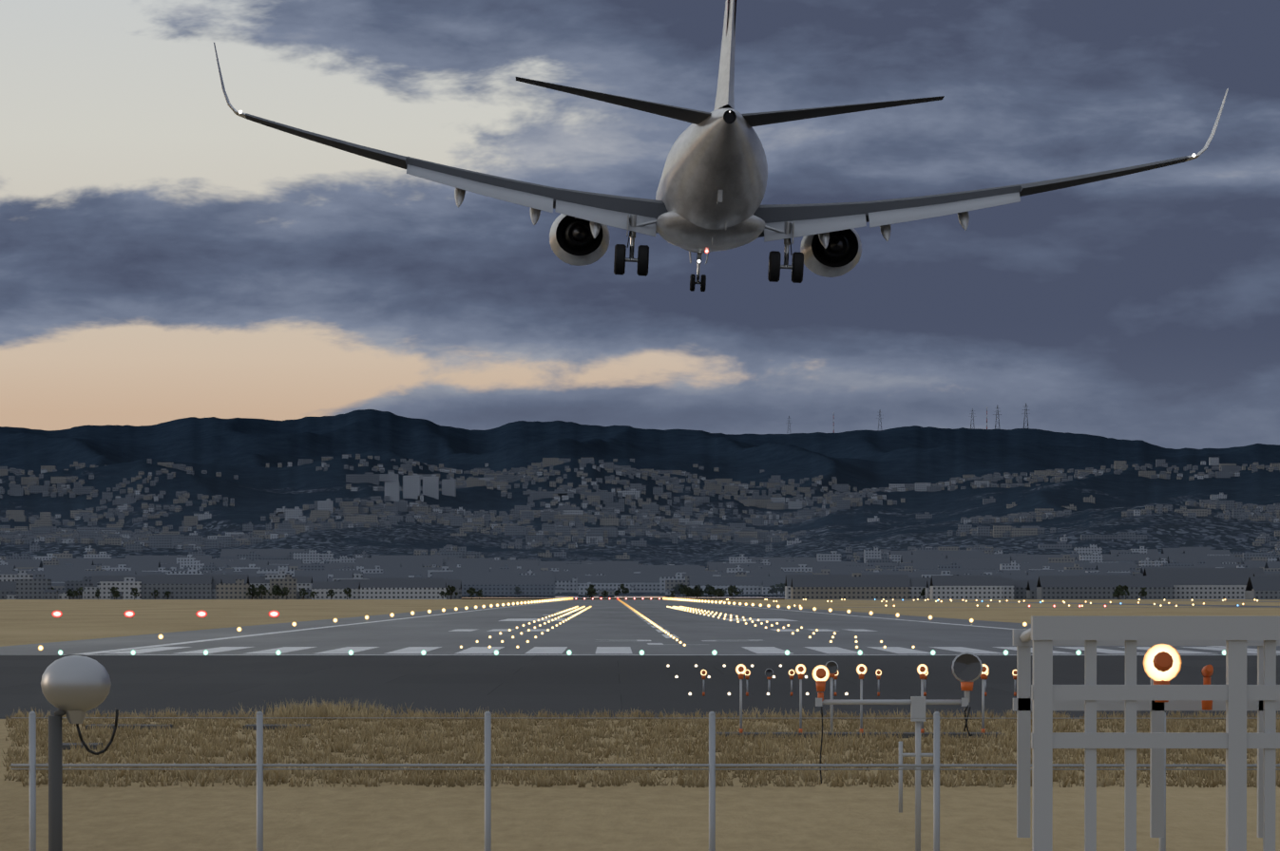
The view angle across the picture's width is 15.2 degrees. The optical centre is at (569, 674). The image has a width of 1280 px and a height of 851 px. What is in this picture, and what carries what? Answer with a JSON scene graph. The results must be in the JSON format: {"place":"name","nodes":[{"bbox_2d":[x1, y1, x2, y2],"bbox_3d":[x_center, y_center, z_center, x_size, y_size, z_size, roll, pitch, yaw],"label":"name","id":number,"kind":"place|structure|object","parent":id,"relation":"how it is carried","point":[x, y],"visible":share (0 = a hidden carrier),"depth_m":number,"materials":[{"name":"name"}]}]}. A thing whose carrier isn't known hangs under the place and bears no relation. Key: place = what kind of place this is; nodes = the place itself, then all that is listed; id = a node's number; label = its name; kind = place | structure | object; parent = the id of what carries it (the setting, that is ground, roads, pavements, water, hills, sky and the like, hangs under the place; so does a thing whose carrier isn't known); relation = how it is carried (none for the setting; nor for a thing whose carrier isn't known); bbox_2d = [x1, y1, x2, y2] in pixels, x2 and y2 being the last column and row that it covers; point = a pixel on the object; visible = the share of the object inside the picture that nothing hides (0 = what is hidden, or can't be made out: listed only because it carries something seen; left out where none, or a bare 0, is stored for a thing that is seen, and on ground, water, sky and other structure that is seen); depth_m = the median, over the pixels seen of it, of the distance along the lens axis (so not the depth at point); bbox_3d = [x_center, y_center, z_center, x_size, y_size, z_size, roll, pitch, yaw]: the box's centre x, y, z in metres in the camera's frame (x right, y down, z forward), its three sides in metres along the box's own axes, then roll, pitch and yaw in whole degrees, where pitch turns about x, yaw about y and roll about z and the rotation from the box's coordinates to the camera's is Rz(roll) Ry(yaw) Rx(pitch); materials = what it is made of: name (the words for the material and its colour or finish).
{"place":"outdoors","nodes":[
{"label":"outdoors","id":0,"kind":"place"},
{"bbox_2d":[0,420,1279,533],"bbox_3d":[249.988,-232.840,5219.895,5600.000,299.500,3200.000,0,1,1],"label":"haze","id":1,"kind":"object","parent":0,"point":[600,487],"visible":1,"depth_m":6821.18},
{"bbox_2d":[0,409,1279,596],"bbox_3d":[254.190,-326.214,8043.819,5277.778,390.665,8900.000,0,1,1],"label":"hills","id":2,"kind":"structure","parent":0,"point":[386,436],"depth_m":7384.48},
{"bbox_2d":[787,403,1029,434],"bbox_3d":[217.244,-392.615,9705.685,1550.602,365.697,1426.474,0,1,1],"label":"radio towers","id":3,"kind":"structure","parent":2,"relation":"on","point":[1026,410],"depth_m":10401.11,"materials":[{"name":"grey metal"}]},
{"bbox_2d":[0,598,1279,850],"bbox_3d":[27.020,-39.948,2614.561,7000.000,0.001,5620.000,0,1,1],"label":"ground","id":4,"kind":"structure","parent":0,"point":[445,817],"depth_m":64.41,"materials":[{"name":"brown soil"}]},
{"bbox_2d":[51,568,1146,599],"bbox_3d":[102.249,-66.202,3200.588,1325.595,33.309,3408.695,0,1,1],"label":"plain trees","id":5,"kind":"object","parent":4,"relation":"on","point":[697,591],"visible":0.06,"depth_m":3431.42,"materials":[{"name":"green plant"}]},
{"bbox_2d":[0,454,1279,599],"bbox_3d":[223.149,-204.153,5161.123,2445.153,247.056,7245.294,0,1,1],"label":"town buildings","id":6,"kind":"structure","parent":4,"relation":"on","point":[985,572],"depth_m":5089.68,"materials":[{"name":"grey concrete"}]},
{"bbox_2d":[0,599,1279,719],"bbox_3d":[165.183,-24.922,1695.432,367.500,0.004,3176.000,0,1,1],"label":"runway","id":7,"kind":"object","parent":4,"relation":"on","point":[568,685],"visible":0.64,"depth_m":192.54,"materials":[{"name":"grey asphalt"}]},
{"bbox_2d":[61,599,1279,655],"bbox_3d":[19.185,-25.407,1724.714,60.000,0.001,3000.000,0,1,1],"label":"runway markings","id":8,"kind":"object","parent":7,"relation":"on","point":[601,650],"visible":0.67,"depth_m":245.70,"materials":[{"name":"paint"}]},
{"bbox_2d":[1,697,1279,787],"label":"dry grass","id":9,"kind":"structure","parent":4,"relation":"on","point":[329,713],"depth_m":85.61,"materials":[{"name":"brown plant"}]},
{"bbox_2d":[9,616,1279,850],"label":"fence","id":10,"kind":"object","parent":4,"relation":"on","point":[74,689],"visible":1,"depth_m":21.96,"materials":[{"name":"silver metal"}]},
{"bbox_2d":[38,597,1258,695],"bbox_3d":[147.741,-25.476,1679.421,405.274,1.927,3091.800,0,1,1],"label":"runway lights","id":11,"kind":"object","parent":4,"relation":"on","point":[199,614],"visible":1,"depth_m":596.58,"materials":[{"name":"white glass"}]},
{"bbox_2d":[0,0,1279,598],"label":"sky","id":12,"kind":"structure","parent":0,"point":[167,254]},
{"bbox_2d":[213,0,1228,291],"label":"airliner","id":13,"kind":"object","parent":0,"point":[712,190],"visible":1,"depth_m":176.39,"materials":[{"name":"white paint"}]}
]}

